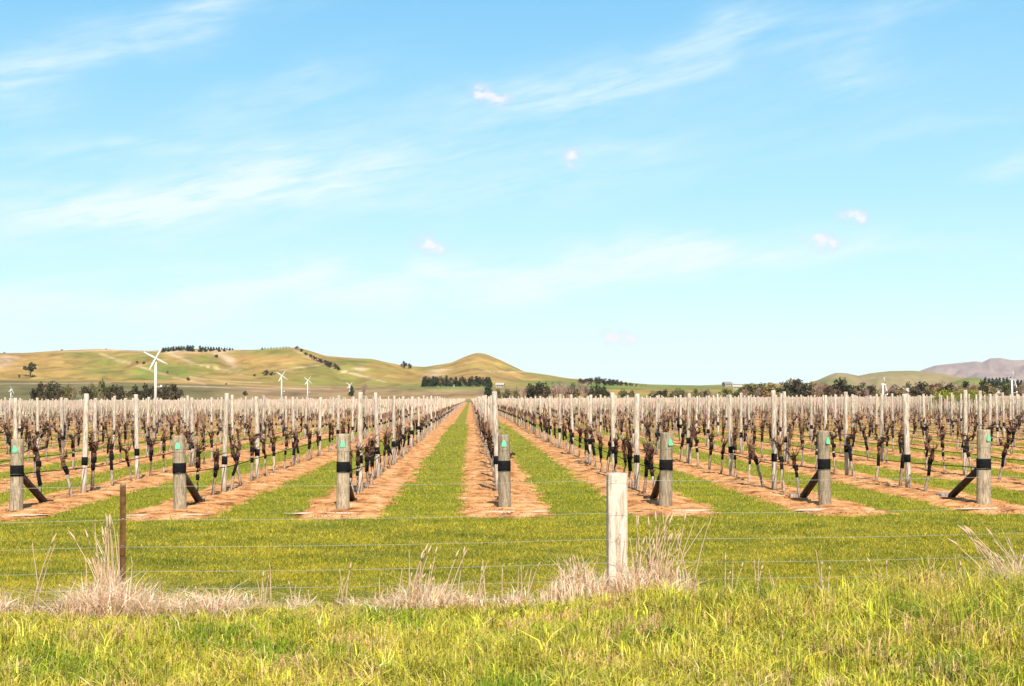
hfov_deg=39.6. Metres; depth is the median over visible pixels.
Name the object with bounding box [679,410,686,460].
grapevine
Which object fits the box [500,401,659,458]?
trellis wires
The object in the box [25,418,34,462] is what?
grapevine
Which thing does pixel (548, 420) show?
grapevine
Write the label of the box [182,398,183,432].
trellis post
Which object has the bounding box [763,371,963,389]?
hills
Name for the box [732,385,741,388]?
farm building
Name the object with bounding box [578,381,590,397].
leafless tree
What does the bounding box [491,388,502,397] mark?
tree
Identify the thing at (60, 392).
tree
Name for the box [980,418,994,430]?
grapevine
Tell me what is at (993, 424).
grapevine
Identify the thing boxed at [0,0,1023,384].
sky
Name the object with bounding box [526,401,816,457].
trellis wires
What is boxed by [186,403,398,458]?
trellis wires
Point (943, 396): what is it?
willow
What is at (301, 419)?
grapevine
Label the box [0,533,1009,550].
fence wire
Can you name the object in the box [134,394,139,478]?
trellis post
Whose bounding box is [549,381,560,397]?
leafless tree
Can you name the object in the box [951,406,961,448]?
grapevine
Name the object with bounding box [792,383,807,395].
tree
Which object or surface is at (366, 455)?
grapevine
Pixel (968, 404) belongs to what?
trellis post
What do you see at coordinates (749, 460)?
grapevine
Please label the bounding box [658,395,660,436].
trellis post
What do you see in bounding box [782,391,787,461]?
trellis post
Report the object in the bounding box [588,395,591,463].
trellis post
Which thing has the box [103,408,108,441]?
grapevine
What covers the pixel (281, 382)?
wind machine
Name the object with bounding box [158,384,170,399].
tree
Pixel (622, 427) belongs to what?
grapevine
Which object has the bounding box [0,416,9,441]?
grapevine
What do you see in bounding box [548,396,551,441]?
trellis post
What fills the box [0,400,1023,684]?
ground
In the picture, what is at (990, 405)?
trellis post
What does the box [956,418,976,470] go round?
grapevine
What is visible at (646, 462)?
grapevine
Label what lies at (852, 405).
trellis post
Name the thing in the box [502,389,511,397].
tree
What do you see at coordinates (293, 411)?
trellis post
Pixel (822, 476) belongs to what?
end post
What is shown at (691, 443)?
grapevine
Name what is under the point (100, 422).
soil
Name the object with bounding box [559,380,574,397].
leafless tree
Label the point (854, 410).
trellis post
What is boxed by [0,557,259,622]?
dry grass tuft
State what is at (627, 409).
trellis post
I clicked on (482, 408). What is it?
trellis post
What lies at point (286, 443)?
grapevine
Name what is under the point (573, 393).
tree
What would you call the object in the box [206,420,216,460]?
grapevine
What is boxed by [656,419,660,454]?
grapevine
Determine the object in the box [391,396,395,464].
trellis post
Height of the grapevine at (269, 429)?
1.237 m
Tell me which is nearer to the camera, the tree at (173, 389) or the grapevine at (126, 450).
the grapevine at (126, 450)
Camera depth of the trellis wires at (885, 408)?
42.63 m
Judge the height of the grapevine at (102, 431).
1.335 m
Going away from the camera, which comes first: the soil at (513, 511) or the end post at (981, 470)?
the soil at (513, 511)
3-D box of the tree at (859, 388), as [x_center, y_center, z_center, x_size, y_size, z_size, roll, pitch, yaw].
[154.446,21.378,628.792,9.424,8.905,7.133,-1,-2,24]
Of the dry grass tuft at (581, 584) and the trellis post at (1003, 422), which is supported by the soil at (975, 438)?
the trellis post at (1003, 422)
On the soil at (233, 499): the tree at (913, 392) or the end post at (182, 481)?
the end post at (182, 481)
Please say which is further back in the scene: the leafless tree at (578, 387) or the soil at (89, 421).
the leafless tree at (578, 387)
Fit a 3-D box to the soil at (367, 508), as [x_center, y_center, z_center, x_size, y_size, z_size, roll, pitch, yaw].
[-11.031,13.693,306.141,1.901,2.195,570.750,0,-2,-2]
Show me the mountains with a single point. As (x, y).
(995, 368)
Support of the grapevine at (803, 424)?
on the soil at (1016, 484)
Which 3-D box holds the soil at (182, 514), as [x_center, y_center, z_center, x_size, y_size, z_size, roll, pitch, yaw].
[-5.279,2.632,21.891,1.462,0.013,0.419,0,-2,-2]
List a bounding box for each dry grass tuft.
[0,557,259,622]
[0,584,39,616]
[32,533,56,610]
[68,513,140,592]
[127,578,374,621]
[241,564,282,609]
[248,581,367,610]
[318,562,369,609]
[346,542,512,612]
[349,578,430,611]
[450,559,509,612]
[453,563,556,609]
[530,551,665,604]
[584,510,749,599]
[717,555,748,592]
[750,559,778,600]
[813,549,830,592]
[859,558,901,588]
[929,555,989,588]
[947,524,1023,587]
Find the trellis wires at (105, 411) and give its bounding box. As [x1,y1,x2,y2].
[0,401,329,419]
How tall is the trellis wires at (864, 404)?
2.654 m
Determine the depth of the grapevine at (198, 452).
24.37 m
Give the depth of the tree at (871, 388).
623.22 m
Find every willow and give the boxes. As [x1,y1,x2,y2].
[921,389,958,417]
[932,388,962,415]
[955,388,987,416]
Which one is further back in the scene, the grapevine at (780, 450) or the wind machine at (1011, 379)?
the wind machine at (1011, 379)
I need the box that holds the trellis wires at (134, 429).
[24,402,381,464]
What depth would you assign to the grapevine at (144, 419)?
54.43 m
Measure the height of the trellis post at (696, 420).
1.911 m
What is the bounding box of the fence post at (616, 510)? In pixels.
[606,472,627,588]
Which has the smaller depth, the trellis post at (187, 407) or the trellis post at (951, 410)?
the trellis post at (187, 407)
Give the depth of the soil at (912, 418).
106.61 m
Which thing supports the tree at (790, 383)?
on the ground at (460, 422)
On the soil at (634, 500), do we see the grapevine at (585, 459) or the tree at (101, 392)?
the grapevine at (585, 459)
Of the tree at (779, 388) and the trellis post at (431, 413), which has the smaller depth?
the trellis post at (431, 413)
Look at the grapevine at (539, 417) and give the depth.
61.30 m
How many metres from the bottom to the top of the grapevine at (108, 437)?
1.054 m
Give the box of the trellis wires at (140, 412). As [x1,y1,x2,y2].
[8,399,414,441]
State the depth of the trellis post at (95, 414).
37.22 m
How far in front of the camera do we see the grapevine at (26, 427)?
48.16 m
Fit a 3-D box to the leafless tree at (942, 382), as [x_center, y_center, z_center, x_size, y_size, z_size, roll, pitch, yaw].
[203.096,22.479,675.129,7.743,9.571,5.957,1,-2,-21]
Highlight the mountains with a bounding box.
[921,358,1023,386]
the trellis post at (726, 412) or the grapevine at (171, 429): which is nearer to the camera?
the grapevine at (171, 429)
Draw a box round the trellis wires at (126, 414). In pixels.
[0,402,323,425]
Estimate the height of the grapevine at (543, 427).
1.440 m
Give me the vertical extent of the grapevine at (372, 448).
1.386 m
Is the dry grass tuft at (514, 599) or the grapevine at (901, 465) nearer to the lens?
the dry grass tuft at (514, 599)
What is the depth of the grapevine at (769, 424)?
51.66 m
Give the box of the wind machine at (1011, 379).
[1010,371,1017,394]
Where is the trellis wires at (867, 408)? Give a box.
[633,399,1008,416]
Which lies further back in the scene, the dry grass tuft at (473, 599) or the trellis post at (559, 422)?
the trellis post at (559, 422)
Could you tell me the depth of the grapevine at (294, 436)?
36.97 m
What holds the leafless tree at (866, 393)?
on the ground at (460, 422)
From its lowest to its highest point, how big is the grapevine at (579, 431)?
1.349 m
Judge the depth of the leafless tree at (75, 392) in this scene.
559.42 m
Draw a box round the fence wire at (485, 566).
[0,556,1005,575]
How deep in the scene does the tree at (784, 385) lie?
718.34 m
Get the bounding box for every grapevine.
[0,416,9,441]
[0,421,12,453]
[7,421,21,464]
[18,410,31,437]
[19,419,30,450]
[24,423,51,502]
[24,425,44,477]
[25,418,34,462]
[38,419,44,447]
[39,417,51,438]
[41,419,55,459]
[50,418,65,456]
[57,439,73,496]
[63,417,68,444]
[65,411,71,439]
[65,426,78,469]
[73,419,82,454]
[76,410,82,445]
[88,421,95,466]
[88,422,100,490]
[97,415,101,440]
[99,417,105,451]
[100,431,115,485]
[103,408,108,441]
[103,430,112,463]
[112,414,124,443]
[114,426,135,480]
[116,424,130,461]
[121,414,129,447]
[128,425,139,458]
[141,413,146,444]
[145,423,156,475]
[146,415,154,457]
[155,414,161,443]
[158,418,167,454]
[161,423,170,472]
[168,415,174,452]
[174,421,190,435]
[175,420,181,433]
[180,422,193,466]
[193,421,209,501]
[194,413,205,463]
[195,418,198,443]
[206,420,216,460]
[211,434,224,494]
[214,420,220,444]
[228,420,234,444]
[228,428,242,484]
[230,435,246,489]
[234,422,243,453]
[236,414,245,438]
[239,412,251,446]
[244,425,260,480]
[259,419,263,438]
[259,427,269,475]
[267,416,271,447]
[268,422,279,472]
[270,409,273,435]
[281,419,286,444]
[283,416,297,468]
[289,427,297,465]
[291,421,304,462]
[298,412,302,439]
[303,413,312,458]
[306,421,316,460]
[313,425,319,455]
[321,415,332,451]
[331,416,338,449]
[340,415,346,433]
[349,432,354,492]
[354,426,367,493]
[363,407,365,433]
[363,427,373,488]
[363,428,378,478]
[369,419,379,483]
[373,427,383,475]
[381,428,389,471]
[383,428,391,468]
[385,413,392,464]
[395,407,402,462]
[395,424,402,459]
[396,413,403,455]
[402,423,410,457]
[406,422,412,453]
[410,415,414,437]
[414,411,418,443]
[421,414,424,439]
[482,416,486,452]
[482,432,494,482]
[483,422,491,457]
[487,415,491,464]
[536,408,542,437]
[542,410,547,440]
[542,412,544,439]
[544,418,548,441]
[546,413,551,442]
[551,415,557,445]
[558,417,565,448]
[562,419,568,450]
[564,408,573,454]
[569,420,577,452]
[576,414,583,458]
[582,417,587,461]
[583,409,590,464]
[583,417,597,466]
[594,424,603,470]
[602,409,604,437]
[605,415,608,438]
[606,422,617,472]
[610,422,621,471]
[616,413,623,437]
[618,412,633,472]
[619,415,624,442]
[623,424,633,486]
[626,414,632,445]
[639,431,657,498]
[641,431,656,492]
[643,412,652,444]
[645,416,652,446]
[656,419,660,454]
[660,408,667,431]
[670,414,674,439]
[675,408,679,440]
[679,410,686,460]
[688,420,701,466]
[689,408,696,463]
[691,413,698,444]
[699,411,706,445]
[708,409,715,447]
[708,422,717,469]
[717,421,727,472]
[720,419,725,449]
[731,411,742,476]
[741,417,752,453]
[745,428,754,479]
[745,429,764,485]
[750,415,759,445]
[755,413,769,457]
[768,416,770,444]
[771,431,788,491]
[776,418,779,443]
[783,438,805,497]
[787,413,793,462]
[790,413,797,436]
[798,416,804,465]
[799,411,807,448]
[805,416,809,438]
[811,418,819,450]
[813,423,820,468]
[828,424,838,472]
[832,415,843,454]
[834,414,841,444]
[840,411,843,436]
[844,423,856,475]
[852,425,859,455]
[856,411,864,438]
[856,419,868,459]
[867,412,874,447]
[870,421,879,442]
[873,429,888,480]
[879,409,886,439]
[880,416,894,462]
[889,417,897,450]
[892,425,902,460]
[896,421,903,485]
[910,414,917,437]
[910,418,916,443]
[917,431,937,490]
[918,413,928,444]
[921,411,932,453]
[925,432,935,467]
[936,409,944,439]
[936,413,946,471]
[948,414,955,440]
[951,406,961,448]
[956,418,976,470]
[960,422,973,459]
[968,411,987,449]
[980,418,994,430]
[989,419,996,451]
[992,429,1010,479]
[1003,410,1016,465]
[1005,409,1015,446]
[1010,413,1022,453]
[1012,409,1022,440]
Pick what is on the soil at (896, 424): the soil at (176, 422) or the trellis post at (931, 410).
the trellis post at (931, 410)
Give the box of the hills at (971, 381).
[944,377,987,388]
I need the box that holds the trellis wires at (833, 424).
[543,399,975,457]
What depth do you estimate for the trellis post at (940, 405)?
56.75 m
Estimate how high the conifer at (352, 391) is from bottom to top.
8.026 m
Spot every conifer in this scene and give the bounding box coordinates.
[348,385,354,395]
[421,376,429,386]
[429,376,436,386]
[473,376,480,386]
[484,377,492,398]
[993,378,1000,388]
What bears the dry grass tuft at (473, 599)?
on the ground at (460, 422)
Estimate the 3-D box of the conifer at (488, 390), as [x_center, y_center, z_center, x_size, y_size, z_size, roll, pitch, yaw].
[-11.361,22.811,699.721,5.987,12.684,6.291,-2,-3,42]
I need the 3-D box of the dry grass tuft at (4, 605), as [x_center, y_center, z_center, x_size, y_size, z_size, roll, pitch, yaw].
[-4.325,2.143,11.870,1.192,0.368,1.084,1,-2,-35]
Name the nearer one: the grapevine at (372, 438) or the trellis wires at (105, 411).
the grapevine at (372, 438)
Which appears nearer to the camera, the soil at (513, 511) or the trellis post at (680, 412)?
the soil at (513, 511)
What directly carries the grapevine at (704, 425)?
on the soil at (880, 484)
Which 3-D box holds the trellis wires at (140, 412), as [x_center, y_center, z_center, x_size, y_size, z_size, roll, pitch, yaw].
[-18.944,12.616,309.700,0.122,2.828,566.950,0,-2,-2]
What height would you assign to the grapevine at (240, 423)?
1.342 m
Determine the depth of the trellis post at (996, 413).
50.56 m
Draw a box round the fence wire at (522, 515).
[17,507,1023,522]
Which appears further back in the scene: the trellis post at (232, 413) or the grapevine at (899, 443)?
the trellis post at (232, 413)
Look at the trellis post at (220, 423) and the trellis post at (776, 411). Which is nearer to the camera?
the trellis post at (220, 423)
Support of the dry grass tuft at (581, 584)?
on the ground at (460, 422)
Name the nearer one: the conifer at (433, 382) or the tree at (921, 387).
the tree at (921, 387)
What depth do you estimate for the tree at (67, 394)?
545.39 m
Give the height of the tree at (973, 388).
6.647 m
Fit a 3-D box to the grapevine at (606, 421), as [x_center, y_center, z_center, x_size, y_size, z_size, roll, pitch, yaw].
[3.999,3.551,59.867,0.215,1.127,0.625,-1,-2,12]
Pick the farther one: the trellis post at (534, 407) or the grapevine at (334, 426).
the trellis post at (534, 407)
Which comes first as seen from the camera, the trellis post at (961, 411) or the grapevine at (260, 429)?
the grapevine at (260, 429)
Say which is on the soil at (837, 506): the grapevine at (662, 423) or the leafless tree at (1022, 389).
the grapevine at (662, 423)
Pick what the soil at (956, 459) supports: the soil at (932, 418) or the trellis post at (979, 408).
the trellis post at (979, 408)
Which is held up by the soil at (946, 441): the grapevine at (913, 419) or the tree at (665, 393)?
the grapevine at (913, 419)
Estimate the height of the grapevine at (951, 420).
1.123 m
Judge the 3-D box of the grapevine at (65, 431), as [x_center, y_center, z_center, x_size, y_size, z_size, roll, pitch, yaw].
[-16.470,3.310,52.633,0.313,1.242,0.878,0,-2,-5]
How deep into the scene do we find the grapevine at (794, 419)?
59.76 m
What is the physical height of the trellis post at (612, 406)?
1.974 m
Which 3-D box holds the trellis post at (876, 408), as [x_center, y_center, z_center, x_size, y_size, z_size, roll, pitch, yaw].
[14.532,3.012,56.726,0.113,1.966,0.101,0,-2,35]
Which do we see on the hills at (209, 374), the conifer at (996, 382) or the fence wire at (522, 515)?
the conifer at (996, 382)
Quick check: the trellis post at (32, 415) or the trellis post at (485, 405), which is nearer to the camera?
the trellis post at (485, 405)
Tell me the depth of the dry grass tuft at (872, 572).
12.77 m
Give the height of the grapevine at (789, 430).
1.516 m
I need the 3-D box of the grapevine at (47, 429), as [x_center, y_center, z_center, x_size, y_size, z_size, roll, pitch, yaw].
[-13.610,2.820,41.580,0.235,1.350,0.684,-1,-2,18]
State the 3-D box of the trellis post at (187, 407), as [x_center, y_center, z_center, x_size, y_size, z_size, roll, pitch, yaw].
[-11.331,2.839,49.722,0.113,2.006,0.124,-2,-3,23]
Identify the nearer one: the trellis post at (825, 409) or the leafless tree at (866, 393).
the trellis post at (825, 409)
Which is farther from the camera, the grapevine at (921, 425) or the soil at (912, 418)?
the soil at (912, 418)
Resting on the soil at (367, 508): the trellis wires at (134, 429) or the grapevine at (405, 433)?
the grapevine at (405, 433)
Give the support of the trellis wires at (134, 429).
attached to the end post at (19, 478)
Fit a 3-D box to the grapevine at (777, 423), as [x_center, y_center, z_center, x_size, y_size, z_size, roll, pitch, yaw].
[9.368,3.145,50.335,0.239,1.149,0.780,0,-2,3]
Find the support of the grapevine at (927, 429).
on the soil at (956, 459)
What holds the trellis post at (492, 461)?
on the soil at (527, 505)
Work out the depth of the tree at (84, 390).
548.19 m
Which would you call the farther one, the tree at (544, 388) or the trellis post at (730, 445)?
the tree at (544, 388)
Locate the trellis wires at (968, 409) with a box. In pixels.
[743,399,1023,415]
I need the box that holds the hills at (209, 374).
[0,348,885,400]
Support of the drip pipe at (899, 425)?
attached to the trellis post
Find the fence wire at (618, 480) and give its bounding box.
[14,476,1017,488]
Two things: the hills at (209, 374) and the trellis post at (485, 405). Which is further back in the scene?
the hills at (209, 374)
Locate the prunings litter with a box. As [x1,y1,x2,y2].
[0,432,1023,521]
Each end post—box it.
[9,439,53,510]
[172,435,204,509]
[336,434,356,508]
[497,434,510,506]
[643,432,672,506]
[789,430,830,505]
[936,429,990,504]
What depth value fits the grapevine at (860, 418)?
58.68 m
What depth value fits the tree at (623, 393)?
717.42 m
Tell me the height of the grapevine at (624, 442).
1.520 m
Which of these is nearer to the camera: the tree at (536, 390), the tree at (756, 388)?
the tree at (756, 388)
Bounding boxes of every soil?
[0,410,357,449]
[0,413,229,428]
[0,413,370,471]
[0,413,413,522]
[0,414,229,430]
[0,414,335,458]
[0,415,253,438]
[0,415,288,442]
[0,418,363,492]
[3,417,219,433]
[5,514,50,515]
[126,410,438,521]
[126,514,206,515]
[293,403,466,519]
[298,512,354,513]
[454,403,554,518]
[488,510,545,512]
[498,414,720,516]
[506,409,896,516]
[517,408,1023,514]
[576,411,1023,472]
[576,414,1023,491]
[607,413,1023,459]
[609,409,1023,443]
[609,410,1023,450]
[635,509,712,510]
[672,410,1023,433]
[701,414,1023,437]
[710,412,1021,430]
[758,411,1021,424]
[758,412,1021,427]
[791,412,1015,422]
[797,508,875,510]
[956,507,1021,508]
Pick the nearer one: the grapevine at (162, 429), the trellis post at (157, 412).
the grapevine at (162, 429)
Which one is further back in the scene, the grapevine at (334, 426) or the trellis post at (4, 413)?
the trellis post at (4, 413)
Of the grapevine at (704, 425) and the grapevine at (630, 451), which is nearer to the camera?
the grapevine at (630, 451)
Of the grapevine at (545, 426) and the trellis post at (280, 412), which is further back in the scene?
the trellis post at (280, 412)
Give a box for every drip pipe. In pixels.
[0,417,328,461]
[0,419,274,448]
[1,414,290,440]
[24,420,349,473]
[186,413,416,472]
[350,414,445,470]
[516,416,658,468]
[536,412,816,467]
[607,418,974,467]
[673,416,1021,447]
[686,422,1023,460]
[701,415,1023,439]
[725,414,1023,433]
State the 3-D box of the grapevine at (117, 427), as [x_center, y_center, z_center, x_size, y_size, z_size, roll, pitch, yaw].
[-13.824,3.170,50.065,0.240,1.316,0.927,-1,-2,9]
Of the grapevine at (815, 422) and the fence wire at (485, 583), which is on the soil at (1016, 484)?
the grapevine at (815, 422)
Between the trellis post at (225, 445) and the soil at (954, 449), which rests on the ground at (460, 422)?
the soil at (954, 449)
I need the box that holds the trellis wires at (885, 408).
[631,399,1019,430]
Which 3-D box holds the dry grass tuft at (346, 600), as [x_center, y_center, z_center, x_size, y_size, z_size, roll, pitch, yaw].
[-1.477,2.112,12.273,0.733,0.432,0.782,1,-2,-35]
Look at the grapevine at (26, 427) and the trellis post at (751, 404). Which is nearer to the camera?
the grapevine at (26, 427)
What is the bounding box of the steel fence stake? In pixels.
[120,484,125,584]
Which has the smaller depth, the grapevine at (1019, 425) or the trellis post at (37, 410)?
the trellis post at (37, 410)
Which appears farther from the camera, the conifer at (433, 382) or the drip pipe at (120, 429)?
the conifer at (433, 382)
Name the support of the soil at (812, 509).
on the soil at (837, 506)
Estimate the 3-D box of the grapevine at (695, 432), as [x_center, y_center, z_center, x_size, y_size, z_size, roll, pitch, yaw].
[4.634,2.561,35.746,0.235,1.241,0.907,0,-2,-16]
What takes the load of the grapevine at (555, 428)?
on the soil at (634, 500)
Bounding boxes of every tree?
[23,362,36,376]
[29,381,47,400]
[39,380,58,400]
[51,382,65,399]
[61,384,73,399]
[72,384,77,397]
[79,385,93,399]
[86,383,97,399]
[95,378,109,399]
[105,384,122,399]
[116,385,126,399]
[126,384,142,399]
[139,383,152,399]
[149,385,162,399]
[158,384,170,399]
[166,383,183,399]
[361,384,367,394]
[436,376,444,386]
[448,378,455,385]
[458,376,468,386]
[469,376,474,385]
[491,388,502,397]
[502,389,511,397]
[511,391,519,397]
[524,383,537,397]
[526,381,550,397]
[539,383,552,398]
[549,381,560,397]
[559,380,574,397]
[567,382,579,397]
[575,380,583,395]
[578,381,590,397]
[584,386,597,397]
[589,384,606,397]
[592,377,600,383]
[601,386,609,397]
[602,378,609,385]
[618,388,629,397]
[629,389,635,397]
[652,391,664,397]
[663,389,672,397]
[671,387,685,397]
[691,388,701,397]
[718,388,733,396]
[736,383,759,396]
[740,389,748,395]
[752,384,762,396]
[753,382,781,396]
[759,382,780,396]
[777,382,792,392]
[783,378,795,387]
[786,378,802,396]
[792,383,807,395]
[795,382,817,396]
[806,381,820,396]
[814,384,823,396]
[815,383,837,396]
[823,377,860,396]
[852,383,871,396]
[861,385,876,396]
[863,388,869,395]
[886,384,904,393]
[886,390,898,396]
[895,387,906,396]
[902,381,910,393]
[909,386,921,396]
[911,381,931,393]
[921,387,935,395]
[921,390,931,395]
[929,383,943,394]
[935,380,944,391]
[938,383,958,395]
[958,381,974,389]
[967,386,977,394]
[978,379,988,395]
[986,387,1000,395]
[997,381,1020,395]
[1004,389,1010,395]
[1015,382,1023,395]
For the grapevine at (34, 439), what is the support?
on the soil at (50, 476)
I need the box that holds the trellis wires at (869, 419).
[537,399,1022,439]
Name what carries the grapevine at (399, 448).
on the soil at (367, 508)
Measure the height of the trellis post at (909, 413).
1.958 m
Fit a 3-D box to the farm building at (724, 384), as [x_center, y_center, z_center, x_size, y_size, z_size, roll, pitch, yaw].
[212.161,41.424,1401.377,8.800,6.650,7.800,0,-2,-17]
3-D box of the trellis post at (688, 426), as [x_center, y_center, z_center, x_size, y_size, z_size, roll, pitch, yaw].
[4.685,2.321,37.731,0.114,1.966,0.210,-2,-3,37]
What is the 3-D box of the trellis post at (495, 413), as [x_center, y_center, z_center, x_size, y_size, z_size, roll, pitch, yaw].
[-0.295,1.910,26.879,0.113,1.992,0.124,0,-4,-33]
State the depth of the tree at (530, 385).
720.98 m
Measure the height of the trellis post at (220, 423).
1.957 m
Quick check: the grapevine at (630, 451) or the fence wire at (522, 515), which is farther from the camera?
the grapevine at (630, 451)
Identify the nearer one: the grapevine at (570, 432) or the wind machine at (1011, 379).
the grapevine at (570, 432)
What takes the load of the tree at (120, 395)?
on the ground at (460, 422)
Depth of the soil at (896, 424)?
86.64 m
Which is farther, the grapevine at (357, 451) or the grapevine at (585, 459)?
the grapevine at (585, 459)
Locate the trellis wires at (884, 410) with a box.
[743,399,1023,420]
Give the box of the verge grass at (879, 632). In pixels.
[0,545,1023,685]
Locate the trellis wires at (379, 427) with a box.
[350,400,446,448]
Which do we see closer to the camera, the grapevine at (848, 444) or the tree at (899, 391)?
the grapevine at (848, 444)
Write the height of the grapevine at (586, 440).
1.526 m
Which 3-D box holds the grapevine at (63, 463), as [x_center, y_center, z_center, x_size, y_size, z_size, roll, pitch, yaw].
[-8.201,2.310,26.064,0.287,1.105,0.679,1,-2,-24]
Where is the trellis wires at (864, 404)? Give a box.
[677,398,1015,410]
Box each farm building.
[495,383,504,387]
[722,382,732,386]
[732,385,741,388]
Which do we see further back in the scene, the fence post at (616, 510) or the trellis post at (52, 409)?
the trellis post at (52, 409)
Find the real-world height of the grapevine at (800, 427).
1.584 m
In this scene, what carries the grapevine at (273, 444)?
on the soil at (233, 499)
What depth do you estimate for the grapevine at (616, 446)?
30.70 m
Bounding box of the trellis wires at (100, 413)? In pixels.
[0,400,315,423]
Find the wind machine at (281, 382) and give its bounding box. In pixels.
[277,370,286,398]
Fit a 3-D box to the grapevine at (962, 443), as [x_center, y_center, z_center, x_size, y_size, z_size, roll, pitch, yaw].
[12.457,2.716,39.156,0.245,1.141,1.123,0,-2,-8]
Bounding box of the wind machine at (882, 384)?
[881,377,887,394]
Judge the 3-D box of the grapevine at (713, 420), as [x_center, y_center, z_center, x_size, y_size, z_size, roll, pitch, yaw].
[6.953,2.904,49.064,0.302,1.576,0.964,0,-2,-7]
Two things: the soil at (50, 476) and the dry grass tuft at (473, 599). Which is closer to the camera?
the dry grass tuft at (473, 599)
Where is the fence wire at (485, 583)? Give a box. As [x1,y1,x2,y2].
[13,572,1015,592]
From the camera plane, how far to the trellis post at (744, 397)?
56.61 m
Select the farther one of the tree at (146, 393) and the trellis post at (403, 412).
the tree at (146, 393)
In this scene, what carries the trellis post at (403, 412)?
on the soil at (367, 508)
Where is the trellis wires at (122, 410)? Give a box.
[0,400,410,430]
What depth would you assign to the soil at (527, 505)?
27.67 m
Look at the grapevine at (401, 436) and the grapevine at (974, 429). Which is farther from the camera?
the grapevine at (974, 429)
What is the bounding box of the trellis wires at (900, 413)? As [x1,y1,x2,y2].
[677,399,1023,424]
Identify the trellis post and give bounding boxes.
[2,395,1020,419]
[4,397,5,439]
[9,398,10,420]
[13,398,17,438]
[18,399,20,438]
[31,399,32,433]
[36,398,38,446]
[47,399,48,426]
[52,399,53,428]
[60,397,63,454]
[64,398,66,439]
[81,394,88,492]
[92,398,96,447]
[100,399,102,435]
[112,396,115,449]
[124,398,126,439]
[132,398,133,422]
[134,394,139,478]
[146,397,149,456]
[152,398,155,442]
[156,399,157,435]
[158,399,161,430]
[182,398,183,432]
[184,398,185,439]
[186,395,189,448]
[190,397,194,465]
[210,397,212,434]
[219,397,222,443]
[221,393,228,491]
[231,395,233,443]
[243,396,246,438]
[251,397,252,425]
[254,396,259,478]
[262,395,264,440]
[279,398,280,425]
[282,397,283,431]
[285,396,287,432]
[291,397,295,464]
[296,397,297,429]
[303,397,307,438]
[309,398,310,426]
[318,397,321,455]
[332,397,333,423]
[336,396,339,448]
[342,398,344,420]
[351,397,354,442]
[357,392,362,491]
[363,396,366,438]
[373,393,379,477]
[379,396,382,431]
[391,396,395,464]
[402,396,404,455]
[410,396,413,447]
[417,397,419,442]
[422,396,424,437]
[430,396,432,431]
[434,396,435,428]
[480,397,481,434]
[482,396,483,436]
[484,395,486,422]
[487,396,489,424]
[489,395,492,463]
[492,391,498,490]
[492,437,493,477]
[534,396,535,433]
[539,396,541,437]
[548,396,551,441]
[558,394,561,447]
[570,395,574,453]
[578,396,579,428]
[587,396,588,422]
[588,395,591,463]
[599,395,601,436]
[604,396,605,419]
[610,393,616,472]
[614,394,616,438]
[627,395,628,430]
[632,395,634,446]
[634,394,639,489]
[641,397,643,433]
[646,395,647,420]
[655,396,658,453]
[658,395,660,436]
[660,395,662,427]
[679,395,681,440]
[686,393,690,462]
[695,396,697,430]
[707,396,709,445]
[716,394,718,436]
[725,395,727,429]
[727,395,732,475]
[739,393,742,453]
[743,396,746,439]
[747,396,750,431]
[750,395,751,426]
[771,390,776,488]
[776,395,777,428]
[779,393,781,444]
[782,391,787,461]
[796,395,797,426]
[800,395,802,416]
[810,396,812,439]
[824,395,826,429]
[834,394,836,435]
[841,394,842,422]
[844,392,848,474]
[851,394,853,444]
[854,396,855,424]
[870,395,871,428]
[875,394,877,436]
[880,393,883,461]
[891,394,894,434]
[902,394,910,487]
[908,394,909,431]
[919,395,921,428]
[922,394,925,436]
[930,395,931,426]
[940,395,941,421]
[951,393,952,435]
[960,394,961,431]
[963,390,967,474]
[968,394,969,425]
[975,394,976,415]
[978,391,981,428]
[988,394,991,426]
[994,394,998,444]
[1001,393,1005,439]
[1009,395,1011,430]
[1012,394,1014,425]
[1016,394,1018,427]
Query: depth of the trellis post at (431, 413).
74.90 m
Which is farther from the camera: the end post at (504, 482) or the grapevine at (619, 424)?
the grapevine at (619, 424)
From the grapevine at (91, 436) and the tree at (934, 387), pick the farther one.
the tree at (934, 387)
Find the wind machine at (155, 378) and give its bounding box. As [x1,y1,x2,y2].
[144,347,166,398]
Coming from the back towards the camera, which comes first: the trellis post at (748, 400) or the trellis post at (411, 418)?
the trellis post at (748, 400)
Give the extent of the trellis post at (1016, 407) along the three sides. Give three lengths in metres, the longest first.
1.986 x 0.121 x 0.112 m
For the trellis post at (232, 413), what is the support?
on the soil at (148, 481)
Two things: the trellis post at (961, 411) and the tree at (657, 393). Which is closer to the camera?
the trellis post at (961, 411)
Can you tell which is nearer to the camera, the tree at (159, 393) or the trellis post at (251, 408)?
the trellis post at (251, 408)
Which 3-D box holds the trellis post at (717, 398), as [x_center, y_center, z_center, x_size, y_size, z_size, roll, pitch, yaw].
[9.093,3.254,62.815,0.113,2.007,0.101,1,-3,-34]
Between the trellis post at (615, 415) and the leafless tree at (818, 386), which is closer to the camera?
the trellis post at (615, 415)
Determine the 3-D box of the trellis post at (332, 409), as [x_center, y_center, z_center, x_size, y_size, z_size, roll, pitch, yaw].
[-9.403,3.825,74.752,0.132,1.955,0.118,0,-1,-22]
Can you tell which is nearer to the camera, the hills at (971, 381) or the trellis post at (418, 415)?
the trellis post at (418, 415)
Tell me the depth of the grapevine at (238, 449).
27.62 m

